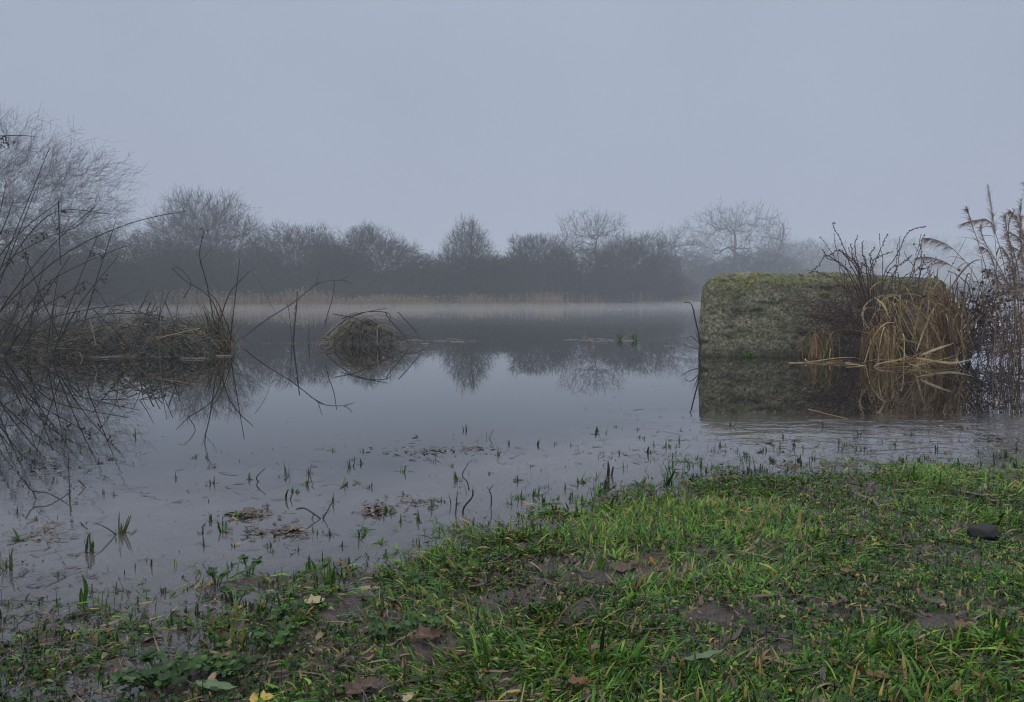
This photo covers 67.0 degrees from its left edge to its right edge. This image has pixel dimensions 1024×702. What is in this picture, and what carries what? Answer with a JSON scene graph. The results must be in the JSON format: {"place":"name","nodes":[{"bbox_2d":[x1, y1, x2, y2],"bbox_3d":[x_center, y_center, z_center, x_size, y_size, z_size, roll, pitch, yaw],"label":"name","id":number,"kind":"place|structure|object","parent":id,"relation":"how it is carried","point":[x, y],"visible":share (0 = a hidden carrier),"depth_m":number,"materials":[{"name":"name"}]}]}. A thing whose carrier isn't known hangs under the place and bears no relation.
{"place":"outdoors","nodes":[
{"label":"outdoors","id":0,"kind":"place"},
{"bbox_2d":[0,302,1023,587],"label":"water","id":1,"kind":"structure","parent":0,"point":[524,378],"depth_m":4.00,"materials":[{"name":"liquid"}]},
{"bbox_2d":[0,548,19,573],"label":"grass sprig","id":2,"kind":"object","parent":1,"relation":"on","point":[10,563],"depth_m":1.77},
{"bbox_2d":[23,479,69,498],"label":"bent twig","id":3,"kind":"object","parent":1,"relation":"on","point":[29,487],"visible":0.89,"depth_m":2.38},
{"bbox_2d":[1,520,92,567],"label":"plant debris","id":4,"kind":"object","parent":1,"relation":"on","point":[40,530],"visible":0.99,"depth_m":2.01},
{"bbox_2d":[9,456,144,478],"bbox_3d":[-1.500,0.441,2.555,0.513,0.010,0.964,-2,4,-24],"label":"plant debris","id":5,"kind":"object","parent":1,"relation":"on","point":[65,466],"visible":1,"depth_m":2.84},
{"bbox_2d":[66,532,98,555],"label":"grass sprig","id":6,"kind":"object","parent":1,"relation":"on","point":[91,545],"depth_m":1.88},
{"bbox_2d":[0,135,185,356],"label":"rush clump","id":7,"kind":"object","parent":1,"relation":"on","point":[22,334],"visible":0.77,"depth_m":7.91,"materials":[{"name":"plant"}]},
{"bbox_2d":[93,511,136,535],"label":"grass sprig","id":8,"kind":"object","parent":1,"relation":"on","point":[121,530],"depth_m":2.03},
{"bbox_2d":[0,267,230,359],"bbox_3d":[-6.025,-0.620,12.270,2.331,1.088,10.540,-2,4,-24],"label":"rush mound","id":9,"kind":"object","parent":1,"relation":"on","point":[73,345],"visible":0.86,"depth_m":8.20,"materials":[{"name":"plant"}]},
{"bbox_2d":[5,352,227,358],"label":"floating stems","id":10,"kind":"object","parent":1,"relation":"on","point":[113,355],"visible":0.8,"depth_m":8.05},
{"bbox_2d":[159,585,170,597],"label":"grass sprig","id":11,"kind":"object","parent":1,"relation":"in","point":[163,591],"depth_m":1.63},
{"bbox_2d":[162,227,249,349],"bbox_3d":[-4.124,-0.710,10.150,1.282,1.653,2.969,-1,4,-20],"label":"rush tuft","id":12,"kind":"object","parent":1,"relation":"on","point":[227,343],"visible":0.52,"depth_m":9.24,"materials":[{"name":"plant"}]},
{"bbox_2d":[206,567,229,586],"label":"clover plant","id":13,"kind":"object","parent":1,"relation":"on","point":[210,571],"visible":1,"depth_m":1.66,"materials":[{"name":"green plant"}]},
{"bbox_2d":[219,585,253,607],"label":"clover plant","id":14,"kind":"object","parent":1,"relation":"on","point":[227,589],"visible":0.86,"depth_m":1.57,"materials":[{"name":"green plant"}]},
{"bbox_2d":[204,504,293,519],"bbox_3d":[-0.732,0.461,2.179,0.234,0.028,0.219,3,5,38],"label":"plant debris","id":15,"kind":"object","parent":1,"relation":"on","point":[251,512],"visible":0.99,"depth_m":2.20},
{"bbox_2d":[237,554,262,576],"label":"clover plant","id":16,"kind":"object","parent":1,"relation":"on","point":[255,562],"visible":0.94,"depth_m":1.73,"materials":[{"name":"green plant"}]},
{"bbox_2d":[206,517,320,544],"bbox_3d":[-0.652,0.475,2.011,0.276,0.019,0.171,3,5,36],"label":"plant debris","id":17,"kind":"object","parent":1,"relation":"on","point":[250,534],"visible":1,"depth_m":2.02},
{"bbox_2d":[257,518,314,535],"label":"plant debris","id":18,"kind":"object","parent":1,"relation":"on","point":[285,529],"visible":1,"depth_m":2.04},
{"bbox_2d":[292,292,297,342],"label":"upright rush","id":19,"kind":"object","parent":1,"relation":"on","point":[295,313],"visible":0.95,"depth_m":10.35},
{"bbox_2d":[240,271,352,340],"bbox_3d":[-2.905,-0.604,10.395,1.570,0.938,0.113,0,4,0],"label":"bent rush","id":20,"kind":"object","parent":1,"relation":"on","point":[293,302],"visible":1,"depth_m":10.40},
{"bbox_2d":[296,499,333,518],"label":"arched twig","id":21,"kind":"object","parent":1,"relation":"on","point":[313,513],"visible":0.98,"depth_m":2.17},
{"bbox_2d":[308,555,330,569],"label":"grass sprig","id":22,"kind":"object","parent":1,"relation":"on","point":[317,566],"depth_m":1.78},
{"bbox_2d":[310,558,341,588],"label":"grass sprig","id":23,"kind":"object","parent":1,"relation":"on","point":[332,577],"depth_m":1.67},
{"bbox_2d":[330,557,362,569],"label":"grass sprig","id":24,"kind":"object","parent":1,"relation":"on","point":[343,566],"depth_m":1.79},
{"bbox_2d":[0,286,700,309],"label":"reeds","id":25,"kind":"object","parent":1,"relation":"on","point":[376,301],"visible":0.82,"depth_m":50.72,"materials":[{"name":"plant"}]},
{"bbox_2d":[324,500,404,516],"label":"plant debris","id":26,"kind":"object","parent":1,"relation":"on","point":[371,511],"visible":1,"depth_m":2.24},
{"bbox_2d":[356,521,375,541],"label":"grass sprig","id":27,"kind":"object","parent":1,"relation":"in","point":[364,529],"depth_m":2.05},
{"bbox_2d":[316,281,424,345],"bbox_3d":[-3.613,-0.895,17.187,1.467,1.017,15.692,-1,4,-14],"label":"rush dome","id":28,"kind":"structure","parent":1,"relation":"on","point":[358,332],"depth_m":10.06,"materials":[{"name":"plant"}]},
{"bbox_2d":[329,440,465,465],"bbox_3d":[-0.388,0.396,3.164,0.561,0.018,0.463,-3,5,-40],"label":"plant debris","id":29,"kind":"object","parent":1,"relation":"on","point":[421,451],"visible":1,"depth_m":3.13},
{"bbox_2d":[376,494,481,514],"bbox_3d":[-0.259,0.450,2.373,0.270,0.016,0.218,-3,5,-40],"label":"plant debris","id":30,"kind":"object","parent":1,"relation":"on","point":[402,501],"visible":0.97,"depth_m":2.34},
{"bbox_2d":[413,337,473,343],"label":"floating stems","id":31,"kind":"object","parent":1,"relation":"on","point":[442,340],"visible":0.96,"depth_m":10.95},
{"bbox_2d":[461,490,473,516],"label":"curved twig","id":32,"kind":"object","parent":1,"relation":"on","point":[467,502],"visible":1,"depth_m":2.22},
{"bbox_2d":[432,442,509,460],"bbox_3d":[-0.120,0.397,3.149,0.315,0.016,0.332,-3,5,-38],"label":"plant debris","id":33,"kind":"object","parent":1,"relation":"on","point":[476,447],"visible":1,"depth_m":3.16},
{"bbox_2d":[569,471,588,487],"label":"grass sprig","id":34,"kind":"object","parent":1,"relation":"in","point":[579,485],"depth_m":2.59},
{"bbox_2d":[573,338,633,341],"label":"floating stems","id":35,"kind":"object","parent":1,"relation":"on","point":[600,339],"visible":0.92,"depth_m":11.00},
{"bbox_2d":[597,462,613,478],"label":"grass sprig","id":36,"kind":"object","parent":1,"relation":"in","point":[608,472],"depth_m":2.69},
{"bbox_2d":[639,466,675,486],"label":"grass sprig","id":37,"kind":"object","parent":1,"relation":"on","point":[669,480],"depth_m":2.54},
{"bbox_2d":[602,441,761,474],"bbox_3d":[0.719,0.410,2.970,0.860,0.016,0.485,-1,4,-16],"label":"plant debris","id":38,"kind":"object","parent":1,"relation":"on","point":[672,455],"visible":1,"depth_m":2.99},
{"bbox_2d":[683,302,700,358],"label":"hooked twig","id":39,"kind":"object","parent":1,"relation":"on","point":[699,340],"visible":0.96,"depth_m":7.79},
{"bbox_2d":[729,351,763,356],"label":"grass tuft","id":40,"kind":"object","parent":1,"relation":"on","point":[748,355],"visible":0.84,"depth_m":8.06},
{"bbox_2d":[724,426,856,457],"bbox_3d":[1.189,0.387,3.305,0.572,0.015,0.767,0,4,0],"label":"plant debris","id":41,"kind":"object","parent":1,"relation":"on","point":[778,440],"visible":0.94,"depth_m":3.31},
{"bbox_2d":[796,325,839,359],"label":"grass tuft","id":42,"kind":"object","parent":1,"relation":"on","point":[813,341],"visible":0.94,"depth_m":7.82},
{"bbox_2d":[784,357,864,362],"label":"grass tuft","id":43,"kind":"object","parent":1,"relation":"on","point":[807,361],"visible":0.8,"depth_m":7.34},
{"bbox_2d":[698,271,953,355],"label":"concrete block","id":44,"kind":"structure","parent":1,"relation":"in","point":[735,306],"depth_m":8.19,"materials":[{"name":"concrete"}]},
{"bbox_2d":[758,222,967,358],"bbox_3d":[3.608,-0.548,7.924,2.161,1.542,0.621,0,4,0],"label":"bramble","id":45,"kind":"object","parent":1,"relation":"on","point":[824,315],"visible":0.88,"depth_m":7.91,"materials":[{"name":"brown plant"}]},
{"bbox_2d":[845,322,917,362],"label":"grass tuft","id":46,"kind":"object","parent":1,"relation":"on","point":[886,348],"visible":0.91,"depth_m":7.40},
{"bbox_2d":[845,281,922,354],"bbox_3d":[3.799,-0.313,7.910,0.784,0.812,0.186,1,4,7],"label":"grass tuft","id":47,"kind":"object","parent":1,"relation":"on","point":[885,315],"visible":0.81,"depth_m":7.88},
{"bbox_2d":[833,343,972,367],"bbox_3d":[3.505,0.094,6.958,1.115,0.347,0.530,-1,4,-14],"label":"grass tuft","id":48,"kind":"object","parent":1,"relation":"on","point":[901,360],"visible":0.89,"depth_m":6.92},
{"bbox_2d":[890,324,919,356],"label":"grass tuft","id":49,"kind":"object","parent":1,"relation":"on","point":[905,344],"visible":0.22,"depth_m":8.05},
{"bbox_2d":[852,267,1008,362],"bbox_3d":[4.027,-0.364,7.448,1.430,0.979,0.513,-1,4,-10],"label":"grass tuft","id":50,"kind":"object","parent":1,"relation":"on","point":[932,335],"visible":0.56,"depth_m":7.40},
{"bbox_2d":[895,260,982,363],"bbox_3d":[4.063,-0.411,7.240,0.836,1.100,0.365,0,4,0],"label":"grass tuft","id":51,"kind":"object","parent":1,"relation":"on","point":[949,322],"visible":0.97,"depth_m":7.21,"materials":[{"name":"plant"}]},
{"bbox_2d":[911,239,1023,364],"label":"bramble","id":52,"kind":"object","parent":1,"relation":"on","point":[983,324],"visible":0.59,"depth_m":7.34,"materials":[{"name":"brown plant"}]},
{"bbox_2d":[912,181,1023,368],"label":"reed clump","id":53,"kind":"object","parent":1,"relation":"on","point":[1014,288],"visible":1,"depth_m":6.83,"materials":[{"name":"plant"}]},
{"bbox_2d":[933,420,1002,430],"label":"plant debris","id":54,"kind":"object","parent":1,"relation":"on","point":[961,425],"visible":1,"depth_m":3.71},
{"bbox_2d":[931,427,1023,445],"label":"plant debris","id":55,"kind":"object","parent":1,"relation":"on","point":[1003,438],"visible":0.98,"depth_m":3.35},
{"bbox_2d":[0,296,1023,701],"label":"ground","id":56,"kind":"structure","parent":0,"point":[400,538],"depth_m":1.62,"materials":[{"name":"plant"}]},
{"bbox_2d":[0,237,141,302],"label":"winter bush","id":57,"kind":"object","parent":56,"relation":"on","point":[50,257],"visible":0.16,"depth_m":42.33,"materials":[{"name":"grey plant"}]},
{"bbox_2d":[49,576,101,610],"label":"grass sprig","id":58,"kind":"object","parent":56,"relation":"on","point":[84,596],"depth_m":1.58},
{"bbox_2d":[0,101,178,311],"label":"winter tree","id":59,"kind":"object","parent":56,"relation":"on","point":[12,229],"visible":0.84,"depth_m":38.97,"materials":[{"name":"grey plant"}]},
{"bbox_2d":[5,221,249,301],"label":"winter bush","id":60,"kind":"object","parent":56,"relation":"on","point":[172,252],"visible":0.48,"depth_m":46.43,"materials":[{"name":"grey plant"}]},
{"bbox_2d":[110,648,207,688],"bbox_3d":[-0.558,0.515,1.238,0.122,0.047,0.133,0,4,0],"label":"clover plant","id":61,"kind":"object","parent":56,"relation":"on","point":[148,655],"visible":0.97,"depth_m":1.22,"materials":[{"name":"green plant"}]},
{"bbox_2d":[143,610,188,635],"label":"grass sprig","id":62,"kind":"object","parent":56,"relation":"on","point":[170,623],"depth_m":1.47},
{"bbox_2d":[168,616,194,635],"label":"grass sprig","id":63,"kind":"object","parent":56,"relation":"on","point":[177,619],"depth_m":1.47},
{"bbox_2d":[126,245,239,300],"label":"winter bush","id":64,"kind":"object","parent":56,"relation":"on","point":[185,267],"visible":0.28,"depth_m":48.52,"materials":[{"name":"grey plant"}]},
{"bbox_2d":[177,622,190,639],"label":"grass sprig","id":65,"kind":"object","parent":56,"relation":"on","point":[179,629],"depth_m":1.44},
{"bbox_2d":[126,185,273,289],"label":"winter tree","id":66,"kind":"object","parent":56,"relation":"on","point":[195,236],"visible":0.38,"depth_m":53.63,"materials":[{"name":"grey plant"}]},
{"bbox_2d":[192,602,216,621],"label":"grass sprig","id":67,"kind":"object","parent":56,"relation":"on","point":[196,608],"depth_m":1.51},
{"bbox_2d":[185,678,237,689],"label":"fallen leaf","id":68,"kind":"object","parent":56,"relation":"on","point":[213,682],"visible":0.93,"depth_m":1.19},
{"bbox_2d":[193,605,234,624],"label":"grass sprig","id":69,"kind":"object","parent":56,"relation":"on","point":[208,615],"depth_m":1.48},
{"bbox_2d":[193,650,257,676],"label":"clover plant","id":70,"kind":"object","parent":56,"relation":"on","point":[217,666],"visible":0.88,"depth_m":1.26,"materials":[{"name":"green plant"}]},
{"bbox_2d":[222,591,234,605],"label":"grass sprig","id":71,"kind":"object","parent":56,"relation":"on","point":[226,601],"depth_m":1.58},
{"bbox_2d":[236,598,264,614],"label":"grass sprig","id":72,"kind":"object","parent":56,"relation":"on","point":[251,608],"depth_m":1.53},
{"bbox_2d":[177,245,325,297],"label":"winter bush","id":73,"kind":"object","parent":56,"relation":"on","point":[282,282],"visible":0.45,"depth_m":50.99,"materials":[{"name":"grey plant"}]},
{"bbox_2d":[242,690,273,701],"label":"fallen leaf","id":74,"kind":"object","parent":56,"relation":"on","point":[253,697],"visible":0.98,"depth_m":1.16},
{"bbox_2d":[247,603,272,618],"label":"grass sprig","id":75,"kind":"object","parent":56,"relation":"on","point":[259,610],"depth_m":1.51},
{"bbox_2d":[248,612,299,646],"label":"clover plant","id":76,"kind":"object","parent":56,"relation":"on","point":[280,635],"visible":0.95,"depth_m":1.37,"materials":[{"name":"green plant"}]},
{"bbox_2d":[272,599,308,623],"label":"clover plant","id":77,"kind":"object","parent":56,"relation":"on","point":[283,612],"visible":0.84,"depth_m":1.45,"materials":[{"name":"green plant"}]},
{"bbox_2d":[240,218,349,299],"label":"winter bush","id":78,"kind":"object","parent":56,"relation":"on","point":[298,255],"visible":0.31,"depth_m":56.43,"materials":[{"name":"grey plant"}]},
{"bbox_2d":[303,594,325,603],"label":"fallen leaf","id":79,"kind":"object","parent":56,"relation":"on","point":[315,599],"visible":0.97,"depth_m":1.53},
{"bbox_2d":[291,241,381,300],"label":"winter bush","id":80,"kind":"object","parent":56,"relation":"on","point":[345,262],"visible":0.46,"depth_m":55.21,"materials":[{"name":"grey plant"}]},
{"bbox_2d":[335,673,380,697],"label":"fallen leaf","id":81,"kind":"object","parent":56,"relation":"on","point":[352,687],"visible":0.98,"depth_m":1.16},
{"bbox_2d":[311,218,437,294],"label":"winter bush","id":82,"kind":"object","parent":56,"relation":"on","point":[380,245],"visible":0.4,"depth_m":56.79,"materials":[{"name":"grey plant"}]},
{"bbox_2d":[363,613,409,640],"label":"clover plant","id":83,"kind":"object","parent":56,"relation":"on","point":[377,631],"visible":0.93,"depth_m":1.40,"materials":[{"name":"green plant"}]},
{"bbox_2d":[402,693,412,701],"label":"fallen leaf","id":84,"kind":"object","parent":56,"relation":"on","point":[407,697],"visible":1,"depth_m":1.13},
{"bbox_2d":[361,258,462,300],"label":"winter bush","id":85,"kind":"object","parent":56,"relation":"on","point":[405,278],"visible":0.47,"depth_m":55.81,"materials":[{"name":"grey plant"}]},
{"bbox_2d":[393,570,435,586],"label":"clover plant","id":86,"kind":"object","parent":56,"relation":"on","point":[419,573],"visible":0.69,"depth_m":1.65,"materials":[{"name":"green plant"}]},
{"bbox_2d":[406,622,443,639],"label":"fallen leaf","id":87,"kind":"object","parent":56,"relation":"on","point":[432,634],"visible":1,"depth_m":1.35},
{"bbox_2d":[405,610,445,628],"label":"clover plant","id":88,"kind":"object","parent":56,"relation":"on","point":[434,621],"visible":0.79,"depth_m":1.39,"materials":[{"name":"green plant"}]},
{"bbox_2d":[390,247,541,300],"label":"winter bush","id":89,"kind":"object","parent":56,"relation":"on","point":[499,276],"visible":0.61,"depth_m":56.39,"materials":[{"name":"grey plant"}]},
{"bbox_2d":[433,214,503,282],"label":"winter tree","id":90,"kind":"object","parent":56,"relation":"on","point":[462,241],"visible":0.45,"depth_m":60.05,"materials":[{"name":"grey plant"}]},
{"bbox_2d":[470,253,542,292],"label":"winter bush","id":91,"kind":"object","parent":56,"relation":"on","point":[508,267],"visible":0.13,"depth_m":60.47,"materials":[{"name":"grey plant"}]},
{"bbox_2d":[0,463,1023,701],"bbox_3d":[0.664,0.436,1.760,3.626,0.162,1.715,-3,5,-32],"label":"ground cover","id":92,"kind":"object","parent":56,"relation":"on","point":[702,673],"visible":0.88,"depth_m":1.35,"materials":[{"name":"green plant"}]},
{"bbox_2d":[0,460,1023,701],"bbox_3d":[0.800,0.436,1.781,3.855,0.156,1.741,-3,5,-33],"label":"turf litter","id":93,"kind":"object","parent":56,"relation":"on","point":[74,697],"visible":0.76,"depth_m":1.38,"materials":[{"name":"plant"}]},
{"bbox_2d":[0,257,1023,305],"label":"undergrowth","id":94,"kind":"object","parent":56,"relation":"on","point":[692,289],"visible":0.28,"depth_m":54.70,"materials":[{"name":"plant"}]},
{"bbox_2d":[498,230,579,300],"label":"winter bush","id":95,"kind":"object","parent":56,"relation":"on","point":[525,257],"visible":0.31,"depth_m":61.36,"materials":[{"name":"grey plant"}]},
{"bbox_2d":[567,674,591,684],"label":"fallen leaf","id":96,"kind":"object","parent":56,"relation":"on","point":[574,678],"visible":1,"depth_m":1.12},
{"bbox_2d":[529,237,644,300],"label":"winter bush","id":97,"kind":"object","parent":56,"relation":"on","point":[586,275],"visible":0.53,"depth_m":61.78,"materials":[{"name":"grey plant"}]},
{"bbox_2d":[548,208,634,269],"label":"winter tree","id":98,"kind":"object","parent":56,"relation":"on","point":[592,237],"visible":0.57,"depth_m":82.53,"materials":[{"name":"grey plant"}]},
{"bbox_2d":[606,560,636,571],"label":"fallen leaf","id":99,"kind":"object","parent":56,"relation":"on","point":[620,566],"visible":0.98,"depth_m":1.69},
{"bbox_2d":[582,229,688,300],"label":"winter bush","id":100,"kind":"object","parent":56,"relation":"on","point":[628,254],"visible":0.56,"depth_m":64.66,"materials":[{"name":"grey plant"}]},
{"bbox_2d":[640,221,716,278],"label":"winter tree","id":101,"kind":"object","parent":56,"relation":"on","point":[681,249],"visible":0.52,"depth_m":98.41,"materials":[{"name":"grey plant"}]},
{"bbox_2d":[628,249,734,284],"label":"winter bush","id":102,"kind":"object","parent":56,"relation":"on","point":[701,267],"visible":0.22,"depth_m":95.20,"materials":[{"name":"grey plant"}]},
{"bbox_2d":[670,648,725,663],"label":"fallen leaf","id":103,"kind":"object","parent":56,"relation":"on","point":[708,654],"visible":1,"depth_m":1.17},
{"bbox_2d":[679,196,790,271],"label":"winter tree","id":104,"kind":"object","parent":56,"relation":"on","point":[734,242],"visible":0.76,"depth_m":98.81,"materials":[{"name":"grey plant"}]},
{"bbox_2d":[676,248,821,297],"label":"winter bush","id":105,"kind":"object","parent":56,"relation":"on","point":[774,264],"visible":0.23,"depth_m":94.11,"materials":[{"name":"grey plant"}]},
{"bbox_2d":[753,213,807,271],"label":"winter tree","id":106,"kind":"object","parent":56,"relation":"on","point":[783,232],"visible":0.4,"depth_m":104.76,"materials":[{"name":"grey plant"}]},
{"bbox_2d":[751,236,889,274],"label":"winter bush","id":107,"kind":"object","parent":56,"relation":"on","point":[830,264],"visible":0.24,"depth_m":145.82,"materials":[{"name":"grey plant"}]},
{"bbox_2d":[859,668,890,678],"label":"fallen leaf","id":108,"kind":"object","parent":56,"relation":"on","point":[869,671],"visible":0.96,"depth_m":1.07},
{"bbox_2d":[818,233,988,292],"bbox_3d":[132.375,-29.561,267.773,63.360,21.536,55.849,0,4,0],"label":"winter tree","id":109,"kind":"object","parent":56,"relation":"on","point":[908,266],"visible":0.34,"depth_m":258.09,"materials":[{"name":"grey plant"}]},
{"bbox_2d":[898,457,921,479],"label":"grass sprig","id":110,"kind":"object","parent":56,"relation":"on","point":[912,473],"depth_m":2.56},
{"bbox_2d":[954,619,968,628],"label":"fallen leaf","id":111,"kind":"object","parent":56,"relation":"on","point":[957,623],"visible":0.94,"depth_m":1.24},
{"bbox_2d":[904,241,1023,291],"bbox_3d":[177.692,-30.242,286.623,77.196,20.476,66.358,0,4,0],"label":"winter tree","id":112,"kind":"object","parent":56,"relation":"on","point":[1000,263],"visible":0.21,"depth_m":280.36,"materials":[{"name":"grey plant"}]},
{"bbox_2d":[967,523,1000,540],"bbox_3d":[1.100,0.425,1.804,0.071,0.038,0.069,0,4,0],"label":"stone","id":113,"kind":"object","parent":56,"relation":"on","point":[979,530],"visible":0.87,"depth_m":1.79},
{"bbox_2d":[0,381,1023,658],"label":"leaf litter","id":114,"kind":"object","parent":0,"point":[398,455],"visible":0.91,"depth_m":2.12,"materials":[{"name":"plant"}]},
{"bbox_2d":[0,0,1023,293],"label":"sky","id":115,"kind":"structure","parent":0,"point":[869,118],"materials":[{"name":"grey"}]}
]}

